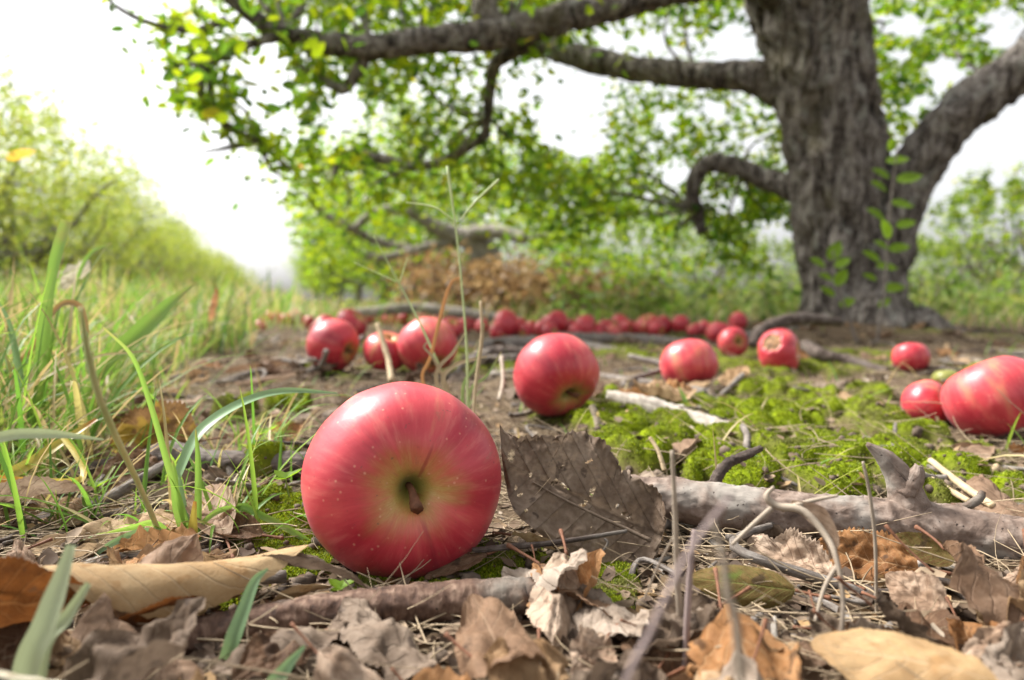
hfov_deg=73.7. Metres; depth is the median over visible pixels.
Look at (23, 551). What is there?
dry leaf
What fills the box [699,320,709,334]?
apple
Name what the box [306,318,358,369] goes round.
apple
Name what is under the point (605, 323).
apple
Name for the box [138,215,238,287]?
orchard tree
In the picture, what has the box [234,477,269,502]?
dry leaf
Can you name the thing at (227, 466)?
fallen branch
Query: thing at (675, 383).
dry leaf
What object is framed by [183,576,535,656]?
fallen branch
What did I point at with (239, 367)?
dry leaf
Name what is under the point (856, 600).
twig
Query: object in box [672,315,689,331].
apple
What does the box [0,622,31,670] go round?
dry leaf
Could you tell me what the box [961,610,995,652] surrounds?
dry leaf
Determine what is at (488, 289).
brush pile
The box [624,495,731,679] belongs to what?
dry stalk
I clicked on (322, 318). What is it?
apple
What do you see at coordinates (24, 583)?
dry leaf
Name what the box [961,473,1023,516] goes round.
dry leaf
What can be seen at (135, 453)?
dry leaf
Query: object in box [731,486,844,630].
dry weed
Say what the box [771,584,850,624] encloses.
twig
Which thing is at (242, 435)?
dry leaf
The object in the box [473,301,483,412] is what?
seed stalk
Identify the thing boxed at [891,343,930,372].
apple
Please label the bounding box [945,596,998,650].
dry leaf
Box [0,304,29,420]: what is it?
wild grass
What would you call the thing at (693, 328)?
apple
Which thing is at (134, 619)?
dry leaf
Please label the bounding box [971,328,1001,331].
twig
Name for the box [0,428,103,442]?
wild grass
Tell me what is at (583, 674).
dry leaf
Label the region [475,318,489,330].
apple
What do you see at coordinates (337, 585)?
seedling
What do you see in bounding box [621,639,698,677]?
dry leaf
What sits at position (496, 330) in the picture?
apple
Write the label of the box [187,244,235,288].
orchard tree
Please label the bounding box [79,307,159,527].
grass stalk
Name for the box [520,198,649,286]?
orchard tree
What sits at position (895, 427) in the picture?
twig
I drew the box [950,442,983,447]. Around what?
dry leaf
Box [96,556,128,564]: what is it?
twig
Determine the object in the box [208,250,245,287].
orchard tree
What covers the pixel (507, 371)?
twig
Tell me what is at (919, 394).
apple
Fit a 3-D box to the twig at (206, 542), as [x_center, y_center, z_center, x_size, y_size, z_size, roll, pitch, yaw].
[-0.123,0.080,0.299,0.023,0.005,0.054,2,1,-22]
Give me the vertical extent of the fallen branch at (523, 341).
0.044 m
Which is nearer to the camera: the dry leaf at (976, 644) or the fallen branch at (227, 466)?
the dry leaf at (976, 644)
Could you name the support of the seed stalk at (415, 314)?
on the leaf litter
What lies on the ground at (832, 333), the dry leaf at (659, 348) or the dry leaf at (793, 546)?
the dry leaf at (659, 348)
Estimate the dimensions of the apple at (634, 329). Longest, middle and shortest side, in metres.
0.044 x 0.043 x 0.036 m
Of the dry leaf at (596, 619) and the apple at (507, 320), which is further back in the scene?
the apple at (507, 320)
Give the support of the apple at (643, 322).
on the ground at (832, 333)
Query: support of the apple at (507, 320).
on the ground at (832, 333)
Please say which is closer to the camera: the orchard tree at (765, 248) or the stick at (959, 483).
the stick at (959, 483)
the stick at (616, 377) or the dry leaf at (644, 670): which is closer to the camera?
the dry leaf at (644, 670)
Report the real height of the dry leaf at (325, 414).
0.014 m
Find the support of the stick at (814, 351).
on the ground at (832, 333)
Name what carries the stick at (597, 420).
on the ground at (832, 333)
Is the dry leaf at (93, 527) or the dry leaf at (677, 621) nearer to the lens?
the dry leaf at (677, 621)
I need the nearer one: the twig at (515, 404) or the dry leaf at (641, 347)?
the twig at (515, 404)
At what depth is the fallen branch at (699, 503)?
0.28 m
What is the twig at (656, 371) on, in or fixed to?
on the ground at (832, 333)
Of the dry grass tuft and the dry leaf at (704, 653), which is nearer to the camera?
the dry leaf at (704, 653)
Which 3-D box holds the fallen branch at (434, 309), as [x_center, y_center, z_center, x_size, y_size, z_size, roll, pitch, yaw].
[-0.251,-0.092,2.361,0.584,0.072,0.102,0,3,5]
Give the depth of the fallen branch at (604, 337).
1.60 m
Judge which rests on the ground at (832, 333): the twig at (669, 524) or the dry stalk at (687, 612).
the twig at (669, 524)
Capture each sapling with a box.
[810,241,858,343]
[861,137,921,341]
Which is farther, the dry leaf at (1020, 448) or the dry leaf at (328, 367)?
the dry leaf at (328, 367)
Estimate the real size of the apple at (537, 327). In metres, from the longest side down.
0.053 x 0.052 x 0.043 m
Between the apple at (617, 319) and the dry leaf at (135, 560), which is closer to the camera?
the dry leaf at (135, 560)
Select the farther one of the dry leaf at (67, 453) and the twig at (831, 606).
the dry leaf at (67, 453)
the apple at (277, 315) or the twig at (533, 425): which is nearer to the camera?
the twig at (533, 425)
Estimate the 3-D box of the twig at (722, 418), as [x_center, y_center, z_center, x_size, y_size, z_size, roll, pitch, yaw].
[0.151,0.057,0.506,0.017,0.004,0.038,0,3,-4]
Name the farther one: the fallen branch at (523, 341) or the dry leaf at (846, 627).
the fallen branch at (523, 341)
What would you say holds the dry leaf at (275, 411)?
on the ground at (832, 333)
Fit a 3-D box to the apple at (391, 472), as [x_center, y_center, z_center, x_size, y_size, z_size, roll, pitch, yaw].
[-0.042,0.054,0.265,0.076,0.075,0.061,17,-7,-16]
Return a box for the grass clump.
[94,327,337,556]
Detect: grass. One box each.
[0,234,351,552]
[0,258,1018,318]
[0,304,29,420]
[0,418,96,483]
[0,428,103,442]
[5,299,88,398]
[10,544,75,679]
[30,219,71,420]
[38,582,90,678]
[56,282,196,439]
[69,243,111,349]
[75,281,1023,522]
[219,568,268,659]
[267,645,304,679]
[678,387,687,401]
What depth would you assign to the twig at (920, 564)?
0.24 m
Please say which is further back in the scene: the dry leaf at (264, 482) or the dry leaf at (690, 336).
the dry leaf at (690, 336)
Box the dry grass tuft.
[421,277,501,407]
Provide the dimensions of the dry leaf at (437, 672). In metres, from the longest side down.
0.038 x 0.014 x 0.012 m
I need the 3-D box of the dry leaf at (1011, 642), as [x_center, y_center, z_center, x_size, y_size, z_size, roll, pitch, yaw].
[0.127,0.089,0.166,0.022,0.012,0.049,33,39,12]
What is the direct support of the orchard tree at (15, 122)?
on the ground at (832, 333)
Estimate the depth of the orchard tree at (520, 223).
16.89 m
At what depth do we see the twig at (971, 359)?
1.11 m
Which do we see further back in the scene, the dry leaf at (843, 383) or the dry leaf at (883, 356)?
the dry leaf at (883, 356)
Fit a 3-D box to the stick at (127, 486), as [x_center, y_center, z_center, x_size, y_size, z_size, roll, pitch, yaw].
[-0.193,0.074,0.323,0.006,0.024,0.066,2,4,32]
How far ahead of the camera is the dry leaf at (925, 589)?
0.22 m
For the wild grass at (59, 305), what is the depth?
0.44 m
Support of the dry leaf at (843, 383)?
on the ground at (832, 333)
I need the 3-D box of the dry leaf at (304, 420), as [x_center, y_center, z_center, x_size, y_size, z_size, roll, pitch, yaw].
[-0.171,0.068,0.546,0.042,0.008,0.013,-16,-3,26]
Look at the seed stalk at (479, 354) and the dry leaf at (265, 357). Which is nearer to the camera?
the seed stalk at (479, 354)
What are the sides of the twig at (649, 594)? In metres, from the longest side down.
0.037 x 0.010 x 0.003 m
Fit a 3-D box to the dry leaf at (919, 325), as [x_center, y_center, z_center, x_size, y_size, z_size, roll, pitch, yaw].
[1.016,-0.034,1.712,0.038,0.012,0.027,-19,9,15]
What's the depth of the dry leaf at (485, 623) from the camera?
0.18 m
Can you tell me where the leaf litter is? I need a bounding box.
[0,318,1023,679]
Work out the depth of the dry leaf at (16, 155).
0.94 m
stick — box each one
[91,461,163,510]
[307,335,364,372]
[375,323,394,382]
[462,345,523,367]
[472,529,626,552]
[497,355,504,401]
[589,404,600,426]
[599,373,709,393]
[648,437,665,470]
[708,445,762,481]
[715,372,744,397]
[748,312,843,348]
[799,340,889,373]
[927,458,995,508]
[931,476,969,501]
[950,490,985,508]
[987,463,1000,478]
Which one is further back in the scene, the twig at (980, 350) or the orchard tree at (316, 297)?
the orchard tree at (316, 297)
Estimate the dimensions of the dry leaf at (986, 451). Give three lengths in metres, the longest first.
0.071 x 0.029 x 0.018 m
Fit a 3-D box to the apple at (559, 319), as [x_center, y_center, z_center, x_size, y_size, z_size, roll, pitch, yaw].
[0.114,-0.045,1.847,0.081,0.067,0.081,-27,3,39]
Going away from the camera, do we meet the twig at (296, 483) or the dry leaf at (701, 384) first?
the twig at (296, 483)
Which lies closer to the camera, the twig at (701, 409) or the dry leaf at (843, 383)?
the twig at (701, 409)
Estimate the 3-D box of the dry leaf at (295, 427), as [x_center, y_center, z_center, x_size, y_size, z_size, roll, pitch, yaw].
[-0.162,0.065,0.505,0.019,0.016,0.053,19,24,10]
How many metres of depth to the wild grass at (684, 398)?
0.59 m
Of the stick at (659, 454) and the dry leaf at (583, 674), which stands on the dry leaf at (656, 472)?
the stick at (659, 454)
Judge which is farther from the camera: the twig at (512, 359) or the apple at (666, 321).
the apple at (666, 321)
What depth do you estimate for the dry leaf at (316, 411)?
0.57 m
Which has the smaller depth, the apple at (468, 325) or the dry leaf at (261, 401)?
the dry leaf at (261, 401)
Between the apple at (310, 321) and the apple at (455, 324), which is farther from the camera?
the apple at (310, 321)
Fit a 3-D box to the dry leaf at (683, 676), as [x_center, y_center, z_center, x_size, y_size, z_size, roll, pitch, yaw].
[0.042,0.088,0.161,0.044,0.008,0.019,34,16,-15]
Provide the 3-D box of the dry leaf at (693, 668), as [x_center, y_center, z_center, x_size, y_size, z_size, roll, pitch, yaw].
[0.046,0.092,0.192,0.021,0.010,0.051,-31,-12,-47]
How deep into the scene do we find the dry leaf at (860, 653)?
0.17 m
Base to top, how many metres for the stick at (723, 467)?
0.019 m
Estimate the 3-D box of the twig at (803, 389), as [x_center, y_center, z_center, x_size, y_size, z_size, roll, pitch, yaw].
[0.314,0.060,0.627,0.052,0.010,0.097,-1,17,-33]
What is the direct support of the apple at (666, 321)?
on the ground at (832, 333)
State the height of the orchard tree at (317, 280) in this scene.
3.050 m
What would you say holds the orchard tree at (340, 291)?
on the ground at (832, 333)
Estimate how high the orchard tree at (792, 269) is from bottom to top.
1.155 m
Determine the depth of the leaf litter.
0.26 m
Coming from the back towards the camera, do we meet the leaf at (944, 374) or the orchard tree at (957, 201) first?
the orchard tree at (957, 201)
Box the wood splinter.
[606,390,725,425]
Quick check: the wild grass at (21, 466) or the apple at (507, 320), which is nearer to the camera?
the wild grass at (21, 466)
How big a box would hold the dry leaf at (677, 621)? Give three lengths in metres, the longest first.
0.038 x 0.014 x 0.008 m
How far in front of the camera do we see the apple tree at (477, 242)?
4.50 m
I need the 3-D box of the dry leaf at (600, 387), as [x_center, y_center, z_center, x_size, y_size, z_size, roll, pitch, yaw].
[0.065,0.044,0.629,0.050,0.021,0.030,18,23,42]
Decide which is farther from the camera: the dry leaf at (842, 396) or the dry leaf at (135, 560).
the dry leaf at (842, 396)
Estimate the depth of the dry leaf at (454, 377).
0.79 m
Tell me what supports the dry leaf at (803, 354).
on the ground at (832, 333)
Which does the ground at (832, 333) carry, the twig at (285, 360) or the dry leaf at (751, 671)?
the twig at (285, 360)
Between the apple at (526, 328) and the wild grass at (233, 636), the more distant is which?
the apple at (526, 328)
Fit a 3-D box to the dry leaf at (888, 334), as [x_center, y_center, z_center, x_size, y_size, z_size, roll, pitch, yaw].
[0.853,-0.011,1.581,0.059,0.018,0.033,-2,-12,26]
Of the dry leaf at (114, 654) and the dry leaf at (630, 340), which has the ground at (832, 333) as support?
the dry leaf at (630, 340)
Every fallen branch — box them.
[62,440,306,483]
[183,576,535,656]
[355,303,522,320]
[461,335,659,359]
[558,332,714,344]
[616,442,1023,559]
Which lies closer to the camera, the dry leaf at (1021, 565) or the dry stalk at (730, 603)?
the dry stalk at (730, 603)
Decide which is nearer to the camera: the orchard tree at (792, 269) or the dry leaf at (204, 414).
the dry leaf at (204, 414)
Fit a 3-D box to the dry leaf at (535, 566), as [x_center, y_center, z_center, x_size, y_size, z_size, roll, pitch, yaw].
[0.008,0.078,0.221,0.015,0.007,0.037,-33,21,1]
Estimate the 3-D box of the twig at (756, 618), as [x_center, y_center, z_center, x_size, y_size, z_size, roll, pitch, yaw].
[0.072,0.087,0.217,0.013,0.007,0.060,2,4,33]
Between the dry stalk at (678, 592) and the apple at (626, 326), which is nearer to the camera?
the dry stalk at (678, 592)
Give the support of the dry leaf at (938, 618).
on the leaf litter
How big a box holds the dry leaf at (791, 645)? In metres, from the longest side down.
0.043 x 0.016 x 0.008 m
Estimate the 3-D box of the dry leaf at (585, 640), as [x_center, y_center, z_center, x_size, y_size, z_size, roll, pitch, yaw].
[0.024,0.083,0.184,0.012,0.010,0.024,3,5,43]
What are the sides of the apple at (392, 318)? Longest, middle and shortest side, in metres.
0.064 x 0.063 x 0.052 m
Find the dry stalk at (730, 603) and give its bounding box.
[711,522,744,679]
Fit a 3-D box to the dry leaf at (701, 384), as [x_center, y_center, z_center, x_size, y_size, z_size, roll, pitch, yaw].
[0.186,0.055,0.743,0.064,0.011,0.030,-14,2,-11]
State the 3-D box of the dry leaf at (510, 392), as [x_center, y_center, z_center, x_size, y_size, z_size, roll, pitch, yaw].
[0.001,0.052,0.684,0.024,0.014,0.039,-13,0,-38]
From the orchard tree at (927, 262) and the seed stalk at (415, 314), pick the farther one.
the orchard tree at (927, 262)
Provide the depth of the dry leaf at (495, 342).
1.38 m
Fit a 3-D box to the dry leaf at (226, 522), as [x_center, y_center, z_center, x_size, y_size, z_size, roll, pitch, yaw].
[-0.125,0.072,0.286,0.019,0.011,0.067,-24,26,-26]
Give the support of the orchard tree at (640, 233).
on the ground at (832, 333)
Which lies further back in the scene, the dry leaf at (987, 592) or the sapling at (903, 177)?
the sapling at (903, 177)
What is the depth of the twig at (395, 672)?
0.18 m
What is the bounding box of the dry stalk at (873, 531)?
[862,461,878,623]
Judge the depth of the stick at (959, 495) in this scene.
0.32 m
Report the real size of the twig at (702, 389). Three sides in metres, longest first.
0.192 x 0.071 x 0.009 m
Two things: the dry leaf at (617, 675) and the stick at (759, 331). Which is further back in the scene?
the stick at (759, 331)
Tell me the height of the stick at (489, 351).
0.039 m
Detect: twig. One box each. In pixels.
[0,524,51,529]
[0,529,54,543]
[2,539,13,544]
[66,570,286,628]
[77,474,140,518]
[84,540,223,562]
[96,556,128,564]
[130,500,155,513]
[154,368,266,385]
[154,391,214,399]
[199,537,229,545]
[210,378,256,382]
[216,477,260,489]
[244,335,267,342]
[255,440,309,446]
[264,357,302,363]
[285,480,300,486]
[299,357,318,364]
[350,384,382,392]
[431,354,518,378]
[460,353,476,358]
[488,367,513,375]
[491,373,512,378]
[497,357,516,361]
[500,424,565,448]
[506,543,610,615]
[508,409,533,417]
[510,401,520,407]
[613,367,660,373]
[621,353,660,382]
[621,382,663,386]
[629,556,716,574]
[652,524,717,574]
[664,518,693,529]
[678,406,708,411]
[691,386,707,407]
[708,414,730,420]
[725,534,769,541]
[729,522,897,629]
[740,423,797,486]
[750,609,763,622]
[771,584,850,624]
[771,615,777,636]
[786,607,839,617]
[793,386,810,391]
[794,592,854,620]
[831,594,867,605]
[848,577,950,594]
[870,341,895,346]
[893,422,896,433]
[917,560,965,599]
[919,368,957,374]
[924,365,961,370]
[925,464,949,480]
[931,351,973,352]
[938,356,983,361]
[939,359,967,364]
[942,565,954,570]
[959,349,996,353]
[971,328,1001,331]
[988,464,1023,470]
[999,349,1023,358]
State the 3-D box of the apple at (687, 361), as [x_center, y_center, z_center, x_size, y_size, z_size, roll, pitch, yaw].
[0.207,0.027,0.801,0.067,0.053,0.067,9,-25,-45]
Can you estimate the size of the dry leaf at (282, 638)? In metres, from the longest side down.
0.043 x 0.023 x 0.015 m
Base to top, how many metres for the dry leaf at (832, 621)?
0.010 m
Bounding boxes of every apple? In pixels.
[254,320,266,329]
[264,310,271,321]
[271,311,280,322]
[279,314,289,323]
[288,310,303,323]
[301,381,501,579]
[303,316,314,327]
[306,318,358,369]
[309,314,333,332]
[336,309,367,336]
[363,331,402,371]
[365,316,376,323]
[383,315,396,324]
[397,314,411,324]
[397,317,457,373]
[442,317,462,337]
[459,318,470,332]
[466,318,476,329]
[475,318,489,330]
[490,324,503,337]
[492,309,519,336]
[513,333,599,416]
[516,318,527,332]
[517,323,532,336]
[527,321,536,335]
[534,320,541,335]
[541,310,568,331]
[541,323,557,334]
[565,319,574,331]
[568,324,583,332]
[575,314,596,332]
[594,323,604,332]
[599,319,612,329]
[605,324,620,333]
[610,314,628,327]
[620,320,633,333]
[632,321,638,333]
[636,314,659,334]
[648,320,664,335]
[658,315,671,332]
[660,339,718,383]
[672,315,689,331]
[686,323,701,335]
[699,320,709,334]
[706,322,730,343]
[718,327,748,356]
[728,312,747,328]
[758,329,799,369]
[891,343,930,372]
[901,380,948,421]
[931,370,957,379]
[940,356,1023,438]
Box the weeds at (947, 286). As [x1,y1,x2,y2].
[543,263,1023,322]
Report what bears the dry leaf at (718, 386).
on the ground at (832, 333)
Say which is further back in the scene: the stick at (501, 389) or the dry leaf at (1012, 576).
the stick at (501, 389)
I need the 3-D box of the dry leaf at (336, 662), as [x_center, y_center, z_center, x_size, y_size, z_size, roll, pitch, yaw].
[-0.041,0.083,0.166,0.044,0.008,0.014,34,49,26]
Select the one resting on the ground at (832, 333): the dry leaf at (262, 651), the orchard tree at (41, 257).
the orchard tree at (41, 257)
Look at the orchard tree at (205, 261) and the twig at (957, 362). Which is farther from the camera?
the orchard tree at (205, 261)
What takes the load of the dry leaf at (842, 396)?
on the ground at (832, 333)
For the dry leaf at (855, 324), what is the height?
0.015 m
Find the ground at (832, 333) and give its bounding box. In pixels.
[0,299,1023,679]
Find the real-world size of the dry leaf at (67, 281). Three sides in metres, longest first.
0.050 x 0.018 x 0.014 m
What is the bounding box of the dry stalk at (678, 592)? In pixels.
[643,450,682,648]
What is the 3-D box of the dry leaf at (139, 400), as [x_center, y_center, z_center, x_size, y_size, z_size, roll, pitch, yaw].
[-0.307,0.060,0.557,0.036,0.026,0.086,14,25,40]
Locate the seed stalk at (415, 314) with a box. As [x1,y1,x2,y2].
[354,236,442,372]
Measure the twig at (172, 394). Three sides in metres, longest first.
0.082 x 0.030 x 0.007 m
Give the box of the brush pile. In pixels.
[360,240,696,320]
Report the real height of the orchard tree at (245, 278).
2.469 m
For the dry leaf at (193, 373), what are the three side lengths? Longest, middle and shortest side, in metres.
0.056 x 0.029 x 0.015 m
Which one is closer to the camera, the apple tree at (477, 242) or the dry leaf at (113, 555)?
the dry leaf at (113, 555)
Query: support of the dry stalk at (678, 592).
on the dry leaf at (677, 621)
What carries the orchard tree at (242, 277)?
on the ground at (832, 333)
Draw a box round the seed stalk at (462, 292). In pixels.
[406,166,499,407]
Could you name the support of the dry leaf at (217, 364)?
on the ground at (832, 333)
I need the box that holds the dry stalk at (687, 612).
[682,529,696,666]
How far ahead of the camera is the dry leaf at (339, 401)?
0.62 m
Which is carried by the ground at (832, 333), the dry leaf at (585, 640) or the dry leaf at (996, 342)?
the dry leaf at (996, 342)
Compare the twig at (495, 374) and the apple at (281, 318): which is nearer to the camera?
the twig at (495, 374)
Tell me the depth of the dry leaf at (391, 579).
0.24 m
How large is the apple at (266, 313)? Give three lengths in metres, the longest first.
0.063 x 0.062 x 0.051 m
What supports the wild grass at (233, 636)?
on the ground at (832, 333)
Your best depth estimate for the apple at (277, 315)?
3.06 m
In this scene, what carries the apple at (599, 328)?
on the ground at (832, 333)
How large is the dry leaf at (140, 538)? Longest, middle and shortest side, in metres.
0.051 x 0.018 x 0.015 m
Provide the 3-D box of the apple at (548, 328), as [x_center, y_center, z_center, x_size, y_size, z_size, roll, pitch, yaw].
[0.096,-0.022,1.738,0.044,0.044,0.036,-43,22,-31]
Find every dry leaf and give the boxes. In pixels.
[0,148,35,160]
[0,475,93,502]
[0,492,79,514]
[0,494,91,530]
[0,555,91,627]
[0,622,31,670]
[0,670,46,679]
[6,539,41,565]
[10,444,114,456]
[25,508,245,558]
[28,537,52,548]
[38,545,307,618]
[47,668,63,679]
[49,596,205,679]
[49,630,80,668]
[56,260,90,291]
[57,433,109,477]
[63,592,204,679]
[89,446,162,489]
[96,415,119,431]
[106,543,238,564]
[108,533,203,632]
[109,399,226,453]
[111,394,190,420]
[113,522,199,551]
[118,465,287,517]
[118,595,240,626]
[126,541,164,563]
[154,386,178,399]
[154,395,203,409]
[179,374,210,386]
[179,667,203,679]
[182,367,208,378]
[185,483,235,558]
[194,360,223,369]
[194,408,213,428]
[207,285,218,331]
[207,509,283,540]
[208,615,348,679]
[214,361,287,372]
[214,373,296,386]
[222,427,272,446]
[231,628,328,679]
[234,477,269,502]
[243,348,273,360]
[257,362,295,375]
[257,389,266,407]
[260,355,282,362]
[262,360,283,375]
[262,552,370,588]
[263,409,284,420]
[271,419,310,440]
[271,584,331,601]
[278,339,291,346]
[284,405,331,422]
[290,622,382,679]
[291,359,313,375]
[291,408,337,422]
[292,419,318,426]
[293,362,338,379]
[334,398,349,404]
[337,597,438,679]
[339,393,350,398]
[383,577,413,584]
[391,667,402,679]
[401,362,431,384]
[412,663,470,679]
[424,551,497,579]
[444,632,548,679]
[446,370,464,383]
[454,594,544,679]
[458,344,476,348]
[492,531,567,549]
[493,340,503,344]
[498,388,515,399]
[499,423,665,563]
[501,549,586,591]
[525,544,559,606]
[526,528,580,647]
[533,627,570,679]
[567,657,685,679]
[569,623,618,673]
[571,584,648,636]
[576,549,605,610]
[590,646,674,679]
[592,381,604,396]
[597,352,614,360]
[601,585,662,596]
[610,335,638,344]
[612,670,672,679]
[620,386,648,395]
[620,607,745,648]
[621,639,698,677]
[633,379,696,401]
[635,585,751,653]
[638,345,653,349]
[640,469,676,476]
[649,346,666,351]
[653,378,692,391]
[667,673,694,679]
[672,437,700,461]
[676,648,698,674]
[684,334,701,339]
[686,380,709,386]
[687,567,801,679]
[693,564,831,608]
[694,670,733,679]
[709,384,730,393]
[711,618,768,679]
[712,519,811,538]
[718,365,749,385]
[747,527,865,590]
[756,629,800,652]
[783,639,833,671]
[792,617,899,632]
[799,325,815,328]
[800,350,810,358]
[808,590,845,671]
[809,378,850,388]
[810,627,997,679]
[812,609,881,630]
[817,526,951,586]
[828,391,852,400]
[836,576,944,645]
[845,321,859,326]
[859,351,885,359]
[861,591,964,651]
[866,332,893,336]
[869,354,887,359]
[884,524,1023,625]
[885,570,948,612]
[893,531,955,566]
[912,322,924,328]
[914,525,983,574]
[931,378,944,385]
[935,445,994,460]
[936,348,958,356]
[942,328,965,336]
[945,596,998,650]
[950,355,971,366]
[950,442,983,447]
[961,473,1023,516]
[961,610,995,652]
[962,621,1023,673]
[980,622,1023,679]
[987,642,1023,676]
[988,338,1012,345]
[1003,566,1018,583]
[1006,596,1023,621]
[1008,442,1023,457]
[1016,556,1023,583]
[1018,528,1023,597]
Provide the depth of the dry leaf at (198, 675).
0.16 m
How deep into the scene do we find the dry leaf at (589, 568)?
0.23 m
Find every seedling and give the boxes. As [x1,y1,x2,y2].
[87,479,108,495]
[252,424,278,437]
[274,468,301,496]
[329,577,358,591]
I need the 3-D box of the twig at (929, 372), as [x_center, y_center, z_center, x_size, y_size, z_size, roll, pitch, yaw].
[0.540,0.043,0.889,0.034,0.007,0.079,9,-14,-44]
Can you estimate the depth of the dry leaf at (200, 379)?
0.79 m
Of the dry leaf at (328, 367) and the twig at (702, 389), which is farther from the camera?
the dry leaf at (328, 367)
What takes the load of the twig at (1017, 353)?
on the ground at (832, 333)
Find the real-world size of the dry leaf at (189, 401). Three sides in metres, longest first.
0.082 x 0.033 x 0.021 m
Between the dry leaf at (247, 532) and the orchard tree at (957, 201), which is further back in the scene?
the orchard tree at (957, 201)
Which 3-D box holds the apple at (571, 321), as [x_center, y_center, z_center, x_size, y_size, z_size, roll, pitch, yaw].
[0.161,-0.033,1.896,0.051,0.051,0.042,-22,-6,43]
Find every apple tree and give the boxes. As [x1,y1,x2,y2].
[16,0,1023,339]
[282,72,696,306]
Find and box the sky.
[0,0,1023,298]
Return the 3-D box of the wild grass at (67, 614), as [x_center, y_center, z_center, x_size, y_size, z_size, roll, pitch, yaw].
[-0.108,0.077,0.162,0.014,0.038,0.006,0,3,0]
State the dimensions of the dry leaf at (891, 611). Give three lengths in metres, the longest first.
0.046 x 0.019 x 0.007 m
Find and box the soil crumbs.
[0,351,1023,678]
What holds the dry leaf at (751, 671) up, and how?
on the leaf litter
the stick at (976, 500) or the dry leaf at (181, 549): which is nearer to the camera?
the dry leaf at (181, 549)
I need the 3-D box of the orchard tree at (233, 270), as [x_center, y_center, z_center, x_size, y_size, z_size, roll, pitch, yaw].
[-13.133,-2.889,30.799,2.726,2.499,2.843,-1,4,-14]
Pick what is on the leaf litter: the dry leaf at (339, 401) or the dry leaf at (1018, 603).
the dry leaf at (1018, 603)
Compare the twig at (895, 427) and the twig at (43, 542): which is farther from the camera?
the twig at (895, 427)
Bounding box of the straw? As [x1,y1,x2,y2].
[0,314,1023,679]
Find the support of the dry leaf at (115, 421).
on the dry leaf at (139, 400)
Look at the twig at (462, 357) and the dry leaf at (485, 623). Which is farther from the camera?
the twig at (462, 357)
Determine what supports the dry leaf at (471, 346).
on the ground at (832, 333)
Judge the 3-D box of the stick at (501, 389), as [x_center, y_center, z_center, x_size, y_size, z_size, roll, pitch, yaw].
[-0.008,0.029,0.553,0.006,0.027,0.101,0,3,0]
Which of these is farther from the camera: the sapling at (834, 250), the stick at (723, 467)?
the sapling at (834, 250)
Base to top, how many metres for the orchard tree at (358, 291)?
2.885 m
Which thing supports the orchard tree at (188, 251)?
on the ground at (832, 333)
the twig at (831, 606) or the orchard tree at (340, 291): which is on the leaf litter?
the twig at (831, 606)
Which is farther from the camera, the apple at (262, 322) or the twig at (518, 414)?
the apple at (262, 322)
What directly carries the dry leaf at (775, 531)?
on the ground at (832, 333)
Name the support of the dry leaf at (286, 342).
on the ground at (832, 333)
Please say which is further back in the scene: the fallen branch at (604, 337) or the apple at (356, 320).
the fallen branch at (604, 337)
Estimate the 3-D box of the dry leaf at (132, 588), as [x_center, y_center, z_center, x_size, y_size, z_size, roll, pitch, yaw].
[-0.103,0.072,0.202,0.085,0.017,0.021,6,-12,-33]
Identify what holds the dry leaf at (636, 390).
on the ground at (832, 333)
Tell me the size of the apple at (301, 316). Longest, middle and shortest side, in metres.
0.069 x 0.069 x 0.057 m
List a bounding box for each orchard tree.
[0,37,111,270]
[0,59,168,288]
[0,89,159,288]
[0,116,212,289]
[5,159,190,288]
[23,153,217,288]
[68,185,211,289]
[100,204,216,290]
[127,210,239,289]
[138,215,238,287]
[152,244,241,290]
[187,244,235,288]
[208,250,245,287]
[209,249,247,289]
[223,258,255,292]
[229,266,255,290]
[231,265,263,291]
[273,223,377,302]
[281,198,402,302]
[282,78,546,303]
[283,148,465,303]
[285,235,361,301]
[286,260,325,299]
[291,259,331,300]
[489,208,606,282]
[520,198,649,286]
[602,215,700,291]
[659,222,773,298]
[738,233,798,298]
[776,253,798,281]
[908,233,966,301]
[910,230,1006,303]
[917,170,1023,298]
[937,161,1023,289]
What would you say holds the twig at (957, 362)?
on the ground at (832, 333)
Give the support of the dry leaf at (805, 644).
on the leaf litter
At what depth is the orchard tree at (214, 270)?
22.61 m
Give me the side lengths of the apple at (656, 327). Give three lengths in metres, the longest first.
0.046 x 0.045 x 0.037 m
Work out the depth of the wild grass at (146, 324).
0.46 m
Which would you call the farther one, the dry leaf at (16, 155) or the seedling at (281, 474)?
the dry leaf at (16, 155)
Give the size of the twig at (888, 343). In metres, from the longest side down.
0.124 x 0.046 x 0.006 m
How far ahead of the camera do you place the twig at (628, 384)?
0.76 m
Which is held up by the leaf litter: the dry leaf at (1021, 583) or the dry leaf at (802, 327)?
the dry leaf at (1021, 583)
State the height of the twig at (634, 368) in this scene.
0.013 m
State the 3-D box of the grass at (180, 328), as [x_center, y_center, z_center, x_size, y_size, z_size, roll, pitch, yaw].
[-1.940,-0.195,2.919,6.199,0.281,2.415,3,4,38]
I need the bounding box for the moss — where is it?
[213,345,1023,610]
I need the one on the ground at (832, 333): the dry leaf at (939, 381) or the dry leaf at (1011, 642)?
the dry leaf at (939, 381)
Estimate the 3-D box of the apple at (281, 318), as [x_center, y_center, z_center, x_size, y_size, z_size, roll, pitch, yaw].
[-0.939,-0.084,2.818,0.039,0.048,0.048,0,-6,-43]
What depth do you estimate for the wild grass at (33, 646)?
0.16 m

